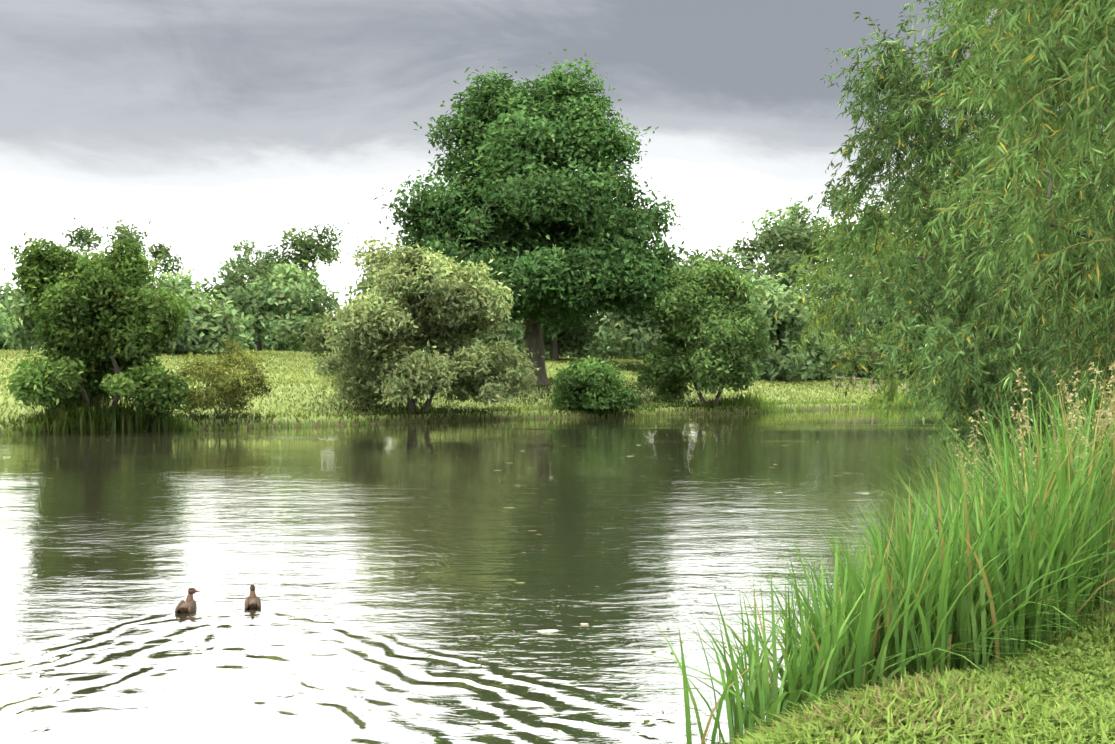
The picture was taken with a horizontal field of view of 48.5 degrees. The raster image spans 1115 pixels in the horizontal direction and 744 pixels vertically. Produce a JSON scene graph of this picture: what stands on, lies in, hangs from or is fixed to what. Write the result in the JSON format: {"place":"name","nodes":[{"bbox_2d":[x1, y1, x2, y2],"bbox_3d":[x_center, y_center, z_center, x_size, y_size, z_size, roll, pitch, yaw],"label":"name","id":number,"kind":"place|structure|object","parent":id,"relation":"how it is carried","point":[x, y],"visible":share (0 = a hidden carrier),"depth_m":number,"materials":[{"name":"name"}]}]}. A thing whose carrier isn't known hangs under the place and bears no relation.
{"place":"outdoors","nodes":[
{"label":"outdoors","id":0,"kind":"place"},
{"bbox_2d":[0,404,1057,743],"bbox_3d":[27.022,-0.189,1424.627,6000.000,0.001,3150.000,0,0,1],"label":"river water","id":1,"kind":"structure","parent":0,"point":[418,544],"depth_m":14.55,"materials":[{"name":"grey liquid"}]},
{"bbox_2d":[175,588,198,612],"bbox_3d":[-3.543,2.220,11.831,0.172,0.250,0.474,0,0,-5],"label":"duck","id":2,"kind":"object","parent":1,"relation":"on","point":[188,605],"visible":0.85,"depth_m":11.79},
{"bbox_2d":[244,585,260,608],"bbox_3d":[-2.963,2.220,12.044,0.158,0.250,0.496,0,0,-14],"label":"duck","id":3,"kind":"object","parent":1,"relation":"on","point":[252,601],"visible":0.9,"depth_m":11.95},
{"bbox_2d":[0,413,920,582],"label":"floating flecks","id":4,"kind":"object","parent":1,"relation":"on","point":[520,485],"visible":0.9,"depth_m":24.56,"materials":[{"name":"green plant"}]},
{"bbox_2d":[0,384,981,434],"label":"reeds","id":5,"kind":"object","parent":1,"relation":"on","point":[121,417],"visible":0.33,"depth_m":49.28,"materials":[{"name":"green plant"}]},
{"bbox_2d":[194,427,820,740],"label":"floating leaves","id":6,"kind":"object","parent":1,"relation":"on","point":[550,665],"visible":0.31,"depth_m":9.77,"materials":[{"name":"green plant"}]},
{"bbox_2d":[0,346,1114,743],"bbox_3d":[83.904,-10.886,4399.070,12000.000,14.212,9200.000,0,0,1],"label":"ground","id":7,"kind":"structure","parent":0,"point":[298,408],"depth_m":57.56,"materials":[{"name":"green plant"}]},
{"bbox_2d":[0,296,22,349],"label":"tree","id":8,"kind":"object","parent":7,"relation":"on","point":[6,335],"visible":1,"depth_m":90.33,"materials":[{"name":"green plant"}]},
{"bbox_2d":[0,311,26,350],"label":"tree","id":9,"kind":"object","parent":7,"relation":"on","point":[6,347],"visible":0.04,"depth_m":130.00,"materials":[{"name":"green plant"}]},
{"bbox_2d":[0,282,45,350],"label":"tree","id":10,"kind":"object","parent":7,"relation":"on","point":[4,301],"visible":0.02,"depth_m":126.71,"materials":[{"name":"green plant"}]},
{"bbox_2d":[1,232,198,420],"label":"tree","id":11,"kind":"object","parent":7,"relation":"on","point":[110,321],"visible":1,"depth_m":45.44,"materials":[{"name":"green plant"}]},
{"bbox_2d":[0,240,204,349],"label":"tree","id":12,"kind":"object","parent":7,"relation":"on","point":[29,322],"visible":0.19,"depth_m":98.96,"materials":[{"name":"green plant"}]},
{"bbox_2d":[27,217,183,276],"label":"tree","id":13,"kind":"object","parent":7,"relation":"on","point":[84,235],"visible":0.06,"depth_m":142.79,"materials":[{"name":"green plant"}]},
{"bbox_2d":[155,283,268,354],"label":"tree","id":14,"kind":"object","parent":7,"relation":"on","point":[207,326],"visible":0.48,"depth_m":82.63,"materials":[{"name":"green plant"}]},
{"bbox_2d":[166,336,277,417],"bbox_3d":[-13.524,0.232,49.651,4.579,3.407,3.883,0,0,1],"label":"bush","id":15,"kind":"object","parent":7,"relation":"on","point":[231,393],"visible":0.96,"depth_m":49.19,"materials":[{"name":"green plant"}]},
{"bbox_2d":[190,252,342,351],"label":"tree","id":16,"kind":"object","parent":7,"relation":"on","point":[283,288],"visible":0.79,"depth_m":101.57,"materials":[{"name":"green plant"}]},
{"bbox_2d":[217,221,348,350],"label":"tree","id":17,"kind":"object","parent":7,"relation":"on","point":[307,248],"visible":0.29,"depth_m":143.12,"materials":[{"name":"green plant"}]},
{"bbox_2d":[250,306,330,352],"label":"tree","id":18,"kind":"object","parent":7,"relation":"on","point":[269,345],"visible":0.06,"depth_m":141.31,"materials":[{"name":"green plant"}]},
{"bbox_2d":[331,274,436,354],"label":"tree","id":19,"kind":"object","parent":7,"relation":"on","point":[358,288],"visible":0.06,"depth_m":94.92,"materials":[{"name":"green plant"}]},
{"bbox_2d":[298,232,552,413],"bbox_3d":[-5.952,-2.125,55.264,11.226,8.192,9.686,0,0,1],"label":"sallow tree","id":20,"kind":"object","parent":7,"relation":"on","point":[442,303],"visible":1,"depth_m":53.54,"materials":[{"name":"green plant"}]},
{"bbox_2d":[0,349,938,431],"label":"meadow grass","id":21,"kind":"structure","parent":7,"relation":"on","point":[627,361],"depth_m":69.97,"materials":[{"name":"green plant"}]},
{"bbox_2d":[420,318,542,358],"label":"tree","id":22,"kind":"object","parent":7,"relation":"on","point":[515,333],"visible":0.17,"depth_m":97.33,"materials":[{"name":"green plant"}]},
{"bbox_2d":[372,48,694,385],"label":"tree","id":23,"kind":"object","parent":7,"relation":"on","point":[524,200],"visible":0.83,"depth_m":66.69,"materials":[{"name":"green plant"}]},
{"bbox_2d":[517,309,603,360],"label":"tree","id":24,"kind":"object","parent":7,"relation":"on","point":[567,341],"visible":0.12,"depth_m":103.81,"materials":[{"name":"green plant"}]},
{"bbox_2d":[544,345,576,357],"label":"tree","id":25,"kind":"object","parent":7,"relation":"on","point":[546,354],"visible":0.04,"depth_m":147.90,"materials":[{"name":"green plant"}]},
{"bbox_2d":[543,319,601,355],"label":"tree","id":26,"kind":"object","parent":7,"relation":"on","point":[586,343],"depth_m":119.64,"materials":[{"name":"green plant"}]},
{"bbox_2d":[547,355,643,410],"bbox_3d":[1.927,0.570,61.183,5.012,2.770,5.364,0,0,1],"label":"bush","id":27,"kind":"object","parent":7,"relation":"on","point":[590,383],"visible":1,"depth_m":59.97,"materials":[{"name":"green plant"}]},
{"bbox_2d":[561,338,638,357],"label":"tree","id":28,"kind":"object","parent":7,"relation":"on","point":[590,354],"visible":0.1,"depth_m":150.18,"materials":[{"name":"green plant"}]},
{"bbox_2d":[584,246,718,355],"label":"tree","id":29,"kind":"object","parent":7,"relation":"on","point":[685,252],"depth_m":117.37,"materials":[{"name":"green plant"}]},
{"bbox_2d":[584,244,731,364],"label":"tree","id":30,"kind":"object","parent":7,"relation":"on","point":[637,339],"visible":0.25,"depth_m":94.70,"materials":[{"name":"green plant"}]},
{"bbox_2d":[632,256,775,404],"bbox_3d":[7.907,-2.151,66.375,7.584,8.199,7.566,0,0,24],"label":"bush","id":31,"kind":"object","parent":7,"relation":"on","point":[716,326],"visible":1,"depth_m":64.84,"materials":[{"name":"green plant"}]},
{"bbox_2d":[687,272,829,381],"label":"tree","id":32,"kind":"object","parent":7,"relation":"on","point":[780,364],"visible":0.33,"depth_m":89.26,"materials":[{"name":"green plant"}]},
{"bbox_2d":[664,234,855,354],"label":"tree","id":33,"kind":"object","parent":7,"relation":"on","point":[784,266],"visible":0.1,"depth_m":98.58,"materials":[{"name":"green plant"}]},
{"bbox_2d":[728,208,860,323],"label":"tree","id":34,"kind":"object","parent":7,"relation":"on","point":[774,238],"visible":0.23,"depth_m":110.27,"materials":[{"name":"green plant"}]},
{"bbox_2d":[758,325,845,379],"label":"tree","id":35,"kind":"object","parent":7,"relation":"on","point":[826,372],"visible":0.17,"depth_m":93.08,"materials":[{"name":"green plant"}]},
{"bbox_2d":[767,185,908,324],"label":"tree","id":36,"kind":"object","parent":7,"relation":"on","point":[795,209],"visible":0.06,"depth_m":126.81,"materials":[{"name":"green plant"}]},
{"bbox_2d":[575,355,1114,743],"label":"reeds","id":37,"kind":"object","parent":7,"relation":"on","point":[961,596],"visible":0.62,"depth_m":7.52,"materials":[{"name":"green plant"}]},
{"bbox_2d":[819,324,915,379],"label":"tree","id":38,"kind":"object","parent":7,"relation":"on","point":[863,372],"visible":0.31,"depth_m":97.45,"materials":[{"name":"green plant"}]},
{"bbox_2d":[808,274,943,373],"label":"tree","id":39,"kind":"object","parent":7,"relation":"on","point":[866,318],"visible":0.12,"depth_m":101.28,"materials":[{"name":"green plant"}]},
{"bbox_2d":[835,374,923,393],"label":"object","id":40,"kind":"structure","parent":7,"relation":"on","point":[854,378],"depth_m":85.06,"materials":[{"name":"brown wood"}]},
{"bbox_2d":[828,183,950,272],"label":"tree","id":41,"kind":"object","parent":7,"relation":"on","point":[891,192],"depth_m":134.82,"materials":[{"name":"green plant"}]},
{"bbox_2d":[877,267,967,320],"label":"tree","id":42,"kind":"object","parent":7,"relation":"on","point":[931,298],"visible":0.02,"depth_m":115.24,"materials":[{"name":"green plant"}]},
{"bbox_2d":[887,337,969,375],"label":"tree","id":43,"kind":"object","parent":7,"relation":"on","point":[911,371],"depth_m":105.88,"materials":[{"name":"green plant"}]},
{"bbox_2d":[774,126,1111,429],"bbox_3d":[16.975,-3.225,43.623,16.159,11.812,16.261,0,0,40],"label":"willow tree","id":44,"kind":"object","parent":7,"relation":"on","point":[820,273],"visible":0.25,"depth_m":44.85,"materials":[{"name":"green plant"}]},
{"bbox_2d":[796,0,1114,476],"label":"willow tree","id":45,"kind":"object","parent":7,"relation":"on","point":[982,374],"visible":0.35,"depth_m":25.62,"materials":[{"name":"green plant"}]},
{"bbox_2d":[864,0,1114,431],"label":"willow tree","id":46,"kind":"object","parent":7,"relation":"on","point":[1097,62],"visible":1,"depth_m":11.87,"materials":[{"name":"green plant"}]},
{"bbox_2d":[947,362,1114,628],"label":"reed plumes","id":47,"kind":"object","parent":7,"relation":"on","point":[1102,411],"depth_m":8.71,"materials":[{"name":"plant"}]},
{"bbox_2d":[0,0,1114,332],"label":"sky","id":48,"kind":"structure","parent":0,"point":[215,124],"materials":[{"name":"grey"}]},
{"bbox_2d":[720,601,1114,743],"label":"lawn grass","id":49,"kind":"structure","parent":0,"point":[904,709],"depth_m":6.31,"materials":[{"name":"green plant"}]}
]}

